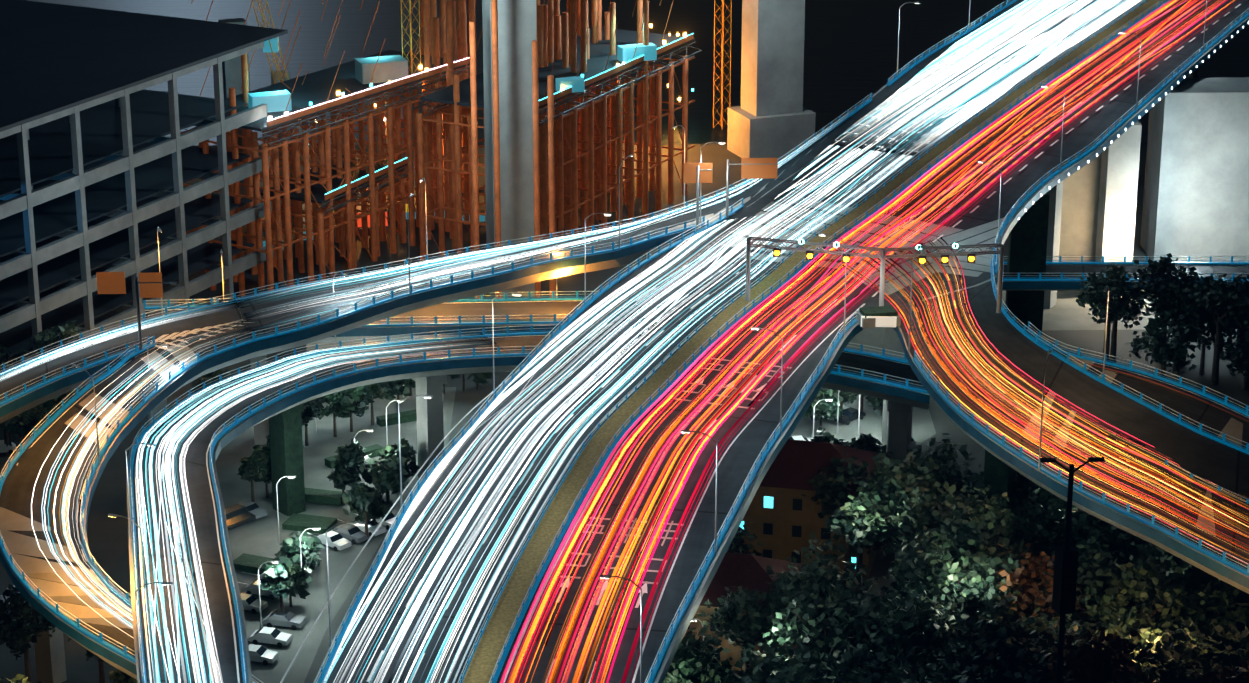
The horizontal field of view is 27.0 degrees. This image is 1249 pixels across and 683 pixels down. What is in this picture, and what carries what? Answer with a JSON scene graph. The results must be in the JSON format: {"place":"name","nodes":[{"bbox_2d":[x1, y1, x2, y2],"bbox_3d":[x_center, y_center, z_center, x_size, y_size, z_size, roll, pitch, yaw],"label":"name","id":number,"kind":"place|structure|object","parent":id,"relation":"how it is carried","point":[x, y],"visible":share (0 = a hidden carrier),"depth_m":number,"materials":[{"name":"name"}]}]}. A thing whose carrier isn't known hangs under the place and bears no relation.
{"place":"outdoors","nodes":[
{"label":"outdoors","id":0,"kind":"place"},
{"bbox_2d":[0,351,134,422],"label":"ramp deck","id":1,"kind":"structure","parent":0,"point":[36,397],"depth_m":289.47,"materials":[{"name":"concrete"}]},
{"bbox_2d":[0,304,243,401],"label":"elevated road","id":2,"kind":"structure","parent":1,"relation":"on","point":[196,322],"depth_m":300.71,"materials":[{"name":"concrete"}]},
{"bbox_2d":[0,293,235,405],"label":"ramp rails","id":3,"kind":"object","parent":2,"relation":"on","point":[45,382],"visible":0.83,"depth_m":296.36,"materials":[{"name":"blue metal"}]},
{"bbox_2d":[0,298,238,381],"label":"light trails","id":4,"kind":"object","parent":2,"relation":"on","point":[24,368],"visible":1,"depth_m":302.94,"materials":[{"name":"white"}]},
{"bbox_2d":[0,332,263,682],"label":"ramp rails","id":5,"kind":"object","parent":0,"point":[10,558],"visible":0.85,"depth_m":276.64,"materials":[{"name":"blue metal"}]},
{"bbox_2d":[196,387,455,682],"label":"ground","id":6,"kind":"structure","parent":0,"point":[258,537],"depth_m":312.81,"materials":[{"name":"concrete"}]},
{"bbox_2d":[238,513,357,596],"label":"parking lines","id":7,"kind":"object","parent":6,"relation":"on","point":[308,533],"visible":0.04,"depth_m":298.90,"materials":[{"name":"white paint"}]},
{"bbox_2d":[233,410,416,573],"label":"hedges","id":8,"kind":"object","parent":6,"relation":"on","point":[244,562],"visible":0.62,"depth_m":312.82,"materials":[{"name":"green plant"}]},
{"bbox_2d":[126,334,929,682],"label":"elevated road","id":9,"kind":"structure","parent":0,"point":[199,496],"depth_m":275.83,"materials":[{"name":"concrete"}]},
{"bbox_2d":[136,333,498,682],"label":"light trails","id":10,"kind":"object","parent":9,"relation":"on","point":[204,621],"visible":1,"depth_m":270.91,"materials":[{"name":"white"}]},
{"bbox_2d":[135,335,908,682],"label":"ramp markings","id":11,"kind":"object","parent":9,"relation":"on","point":[217,529],"visible":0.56,"depth_m":263.30,"materials":[{"name":"white paint"}]},
{"bbox_2d":[129,324,928,682],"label":"ramp rails","id":12,"kind":"object","parent":9,"relation":"on","point":[385,364],"visible":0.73,"depth_m":308.13,"materials":[{"name":"metal"}]},
{"bbox_2d":[0,142,1248,682],"bbox_3d":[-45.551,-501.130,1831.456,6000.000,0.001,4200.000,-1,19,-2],"label":"ground","id":13,"kind":"structure","parent":0,"point":[108,540],"depth_m":365.86,"materials":[{"name":"grey concrete"}]},
{"bbox_2d":[0,0,287,366],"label":"concrete frame building","id":14,"kind":"structure","parent":13,"relation":"on","point":[98,168],"depth_m":368.68,"materials":[{"name":"grey concrete"}]},
{"bbox_2d":[263,204,484,249],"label":"lights","id":15,"kind":"object","parent":13,"relation":"on","point":[481,219],"visible":0.12,"depth_m":430.40},
{"bbox_2d":[180,0,694,298],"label":"scaffolding","id":16,"kind":"object","parent":13,"relation":"on","point":[574,151],"visible":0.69,"depth_m":414.27,"materials":[{"name":"orange metal"}]},
{"bbox_2d":[268,24,693,121],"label":"work lights","id":17,"kind":"object","parent":16,"relation":"on","point":[426,69],"visible":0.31,"depth_m":415.20,"materials":[{"name":"white"}]},
{"bbox_2d":[180,27,701,214],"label":"new bridge decks","id":18,"kind":"object","parent":13,"relation":"on","point":[315,88],"visible":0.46,"depth_m":410.89,"materials":[{"name":"grey concrete"}]},
{"bbox_2d":[218,18,656,225],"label":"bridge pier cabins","id":19,"kind":"object","parent":18,"relation":"on","point":[391,68],"visible":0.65,"depth_m":414.16,"materials":[{"name":"metal"}]},
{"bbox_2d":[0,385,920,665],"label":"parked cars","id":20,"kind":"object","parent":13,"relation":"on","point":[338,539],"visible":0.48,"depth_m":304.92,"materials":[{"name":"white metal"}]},
{"bbox_2d":[251,0,731,215],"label":"tower cranes","id":21,"kind":"object","parent":13,"relation":"on","point":[271,45],"visible":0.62,"depth_m":421.05,"materials":[{"name":"orange"}]},
{"bbox_2d":[258,385,859,628],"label":"ground lamps","id":22,"kind":"object","parent":13,"relation":"on","point":[312,528],"visible":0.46,"depth_m":306.63,"materials":[{"name":"grey metal"}]},
{"bbox_2d":[306,327,885,354],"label":"road","id":23,"kind":"structure","parent":13,"relation":"on","point":[874,337],"depth_m":363.13,"materials":[{"name":"grey asphalt"}]},
{"bbox_2d":[31,68,1197,682],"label":"concrete piers","id":24,"kind":"structure","parent":13,"relation":"on","point":[897,432],"depth_m":322.18,"materials":[{"name":"grey concrete"}]},
{"bbox_2d":[0,342,254,679],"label":"ramp deck","id":25,"kind":"structure","parent":24,"relation":"on","point":[30,567],"depth_m":261.35,"materials":[{"name":"grey asphalt"}]},
{"bbox_2d":[0,323,252,657],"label":"trails","id":26,"kind":"object","parent":25,"relation":"on","point":[17,494],"visible":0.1,"depth_m":275.33,"materials":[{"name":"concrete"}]},
{"bbox_2d":[17,324,245,588],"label":"ramp markings","id":27,"kind":"object","parent":26,"relation":"on","point":[83,426],"visible":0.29,"depth_m":284.94,"materials":[{"name":"white paint"}]},
{"bbox_2d":[31,318,255,682],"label":"light trails","id":28,"kind":"object","parent":26,"relation":"on","point":[120,401],"visible":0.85,"depth_m":271.35,"materials":[{"name":"white"}]},
{"bbox_2d":[150,320,252,350],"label":"ramp chevrons","id":29,"kind":"object","parent":26,"relation":"on","point":[182,334],"visible":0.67,"depth_m":304.73,"materials":[{"name":"white paint"}]},
{"bbox_2d":[72,0,1206,682],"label":"street lamps","id":30,"kind":"object","parent":25,"relation":"on","point":[1106,288],"visible":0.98,"depth_m":279.32,"materials":[{"name":"grey metal"}]},
{"bbox_2d":[313,323,561,342],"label":"ramp deck","id":31,"kind":"structure","parent":24,"relation":"on","point":[365,332],"depth_m":329.66,"materials":[{"name":"concrete"}]},
{"bbox_2d":[145,300,587,323],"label":"road","id":32,"kind":"structure","parent":31,"relation":"on","point":[473,312],"depth_m":335.07,"materials":[{"name":"grey asphalt"}]},
{"bbox_2d":[164,301,548,309],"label":"ramp markings","id":33,"kind":"object","parent":32,"relation":"on","point":[465,302],"visible":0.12,"depth_m":338.57,"materials":[{"name":"white paint"}]},
{"bbox_2d":[143,291,597,326],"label":"ramp rails","id":34,"kind":"object","parent":32,"relation":"on","point":[531,321],"visible":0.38,"depth_m":330.56,"materials":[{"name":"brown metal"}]},
{"bbox_2d":[253,156,819,357],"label":"ramp deck","id":35,"kind":"structure","parent":24,"relation":"on","point":[533,274],"depth_m":325.24,"materials":[{"name":"concrete"}]},
{"bbox_2d":[237,116,850,337],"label":"elevated road","id":36,"kind":"structure","parent":35,"relation":"on","point":[750,192],"depth_m":328.75,"materials":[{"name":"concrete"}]},
{"bbox_2d":[236,101,864,331],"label":"light trails","id":37,"kind":"object","parent":36,"relation":"on","point":[318,285],"visible":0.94,"depth_m":324.89,"materials":[{"name":"white"}]},
{"bbox_2d":[233,93,871,340],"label":"ramp rails","id":38,"kind":"object","parent":36,"relation":"on","point":[337,316],"visible":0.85,"depth_m":330.89,"materials":[{"name":"blue metal"}]},
{"bbox_2d":[313,1,1248,682],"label":"deck","id":39,"kind":"structure","parent":24,"relation":"on","point":[805,405],"depth_m":336.48,"materials":[{"name":"concrete"}]},
{"bbox_2d":[96,158,777,349],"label":"direction signs","id":40,"kind":"object","parent":39,"relation":"on","point":[150,285],"visible":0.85,"depth_m":340.10,"materials":[{"name":"orange metal"}]},
{"bbox_2d":[313,0,1248,682],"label":"rails","id":41,"kind":"object","parent":39,"relation":"on","point":[703,568],"visible":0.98,"depth_m":288.65,"materials":[{"name":"blue metal"}]},
{"bbox_2d":[326,0,1248,682],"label":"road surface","id":42,"kind":"object","parent":39,"relation":"on","point":[740,458],"visible":0.33,"depth_m":283.97,"materials":[{"name":"asphalt"}]},
{"bbox_2d":[556,377,766,607],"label":"lane arrows","id":43,"kind":"object","parent":42,"relation":"on","point":[643,587],"visible":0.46,"depth_m":237.20,"materials":[{"name":"white paint"}]},
{"bbox_2d":[560,357,791,583],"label":"road markings","id":44,"kind":"object","parent":42,"relation":"on","point":[635,520],"visible":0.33,"depth_m":250.81,"materials":[{"name":"beige paint"}]},
{"bbox_2d":[280,0,1240,682],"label":"lane markings","id":45,"kind":"object","parent":42,"relation":"on","point":[608,468],"visible":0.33,"depth_m":257.25,"materials":[{"name":"white paint"}]},
{"bbox_2d":[323,0,1240,682],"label":"light trails","id":46,"kind":"object","parent":42,"relation":"on","point":[714,412],"depth_m":284.03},
{"bbox_2d":[745,237,1003,312],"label":"signal gantry","id":47,"kind":"object","parent":42,"relation":"on","point":[883,256],"visible":0.98,"depth_m":309.48,"materials":[{"name":"silver metal"}]},
{"bbox_2d":[856,306,900,328],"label":"gore planter","id":48,"kind":"object","parent":42,"relation":"on","point":[878,316],"visible":0.98,"depth_m":306.98,"materials":[{"name":"concrete"}]},
{"bbox_2d":[830,0,1141,155],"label":"light trails","id":49,"kind":"object","parent":42,"relation":"on","point":[959,64],"visible":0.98,"depth_m":405.66,"materials":[{"name":"white"}]},
{"bbox_2d":[462,0,1166,682],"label":"median planter","id":50,"kind":"object","parent":39,"relation":"on","point":[492,640],"visible":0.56,"depth_m":283.43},
{"bbox_2d":[457,0,1170,682],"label":"median rails","id":51,"kind":"object","parent":50,"relation":"on","point":[585,492],"visible":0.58,"depth_m":289.62,"materials":[{"name":"grey metal"}]},
{"bbox_2d":[1018,22,1248,219],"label":"string lights","id":52,"kind":"object","parent":39,"relation":"on","point":[1132,122],"visible":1,"depth_m":384.34,"materials":[{"name":"white"}]},
{"bbox_2d":[846,216,1248,593],"bbox_3d":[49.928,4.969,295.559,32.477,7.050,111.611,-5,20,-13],"label":"road","id":53,"kind":"structure","parent":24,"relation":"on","point":[1209,459],"depth_m":285.05,"materials":[{"name":"asphalt"}]},
{"bbox_2d":[843,237,1248,564],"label":"light trails","id":54,"kind":"object","parent":53,"relation":"on","point":[1175,471],"visible":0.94,"depth_m":282.34,"materials":[{"name":"orange"}]},
{"bbox_2d":[913,252,1248,575],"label":"ramp rails","id":55,"kind":"object","parent":53,"relation":"on","point":[1058,477],"visible":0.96,"depth_m":281.77,"materials":[{"name":"blue metal"}]},
{"bbox_2d":[1165,460,1248,503],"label":"light trail","id":56,"kind":"object","parent":53,"relation":"on","point":[1219,487],"visible":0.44,"depth_m":271.44,"materials":[{"name":"red"}]},
{"bbox_2d":[1069,355,1242,447],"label":"ramp deck","id":57,"kind":"structure","parent":24,"relation":"on","point":[1233,427],"depth_m":289.58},
{"bbox_2d":[1026,331,1248,449],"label":"road","id":58,"kind":"structure","parent":57,"relation":"on","point":[1213,417],"depth_m":294.55,"materials":[{"name":"grey asphalt"}]},
{"bbox_2d":[1025,330,1248,421],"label":"ramp trails","id":59,"kind":"object","parent":58,"relation":"on","point":[1156,383],"visible":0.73,"depth_m":296.83,"materials":[{"name":"red"}]},
{"bbox_2d":[1093,362,1247,417],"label":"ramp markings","id":60,"kind":"object","parent":58,"relation":"on","point":[1175,386],"visible":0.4,"depth_m":298.79,"materials":[{"name":"white paint"}]},
{"bbox_2d":[1027,321,1248,416],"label":"ramp rails","id":61,"kind":"object","parent":57,"relation":"on","point":[1202,393],"visible":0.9,"depth_m":300.96,"materials":[{"name":"blue metal"}]},
{"bbox_2d":[482,0,815,298],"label":"bridge pylons","id":62,"kind":"object","parent":13,"relation":"on","point":[771,116],"visible":0.67,"depth_m":395.21,"materials":[{"name":"concrete"}]},
{"bbox_2d":[269,403,1217,676],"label":"vine covered piers","id":63,"kind":"structure","parent":13,"relation":"on","point":[285,429],"depth_m":312.37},
{"bbox_2d":[681,439,889,670],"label":"red roof houses","id":64,"kind":"structure","parent":13,"relation":"on","point":[781,514],"depth_m":296.95,"materials":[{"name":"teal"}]},
{"bbox_2d":[1005,191,1049,333],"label":"vine column","id":65,"kind":"structure","parent":13,"relation":"on","point":[1027,245],"depth_m":375.73,"materials":[{"name":"black"}]},
{"bbox_2d":[1059,77,1248,261],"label":"big bridge piers","id":66,"kind":"structure","parent":13,"relation":"on","point":[1196,194],"depth_m":406.86,"materials":[{"name":"concrete"}]},
{"bbox_2d":[27,0,1248,145],"bbox_3d":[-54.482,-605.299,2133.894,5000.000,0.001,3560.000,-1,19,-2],"label":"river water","id":67,"kind":"structure","parent":0,"point":[850,52],"depth_m":566.19,"materials":[{"name":"liquid"}]},
{"bbox_2d":[789,388,935,450],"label":"ground","id":68,"kind":"structure","parent":0,"point":[923,429],"depth_m":343.43,"materials":[{"name":"concrete"}]},
{"bbox_2d":[1040,457,1104,682],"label":"street lamp","id":69,"kind":"object","parent":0,"point":[1065,579],"visible":1,"depth_m":92.38,"materials":[{"name":"black metal"}]},
{"bbox_2d":[1002,291,1235,329],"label":"ground","id":70,"kind":"structure","parent":0,"point":[1066,312],"depth_m":386.32,"materials":[{"name":"concrete"}]},
{"bbox_2d":[996,281,1243,290],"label":"road deck","id":71,"kind":"structure","parent":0,"point":[1041,285],"depth_m":373.50,"materials":[{"name":"concrete"}]},
{"bbox_2d":[1003,264,1248,278],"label":"overpass","id":72,"kind":"object","parent":71,"relation":"on","point":[1066,269],"visible":0.17,"depth_m":378.87,"materials":[{"name":"concrete"}]},
{"bbox_2d":[1003,256,1248,280],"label":"road rails","id":73,"kind":"object","parent":72,"relation":"on","point":[1102,262],"visible":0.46,"depth_m":381.10,"materials":[{"name":"blue metal"}]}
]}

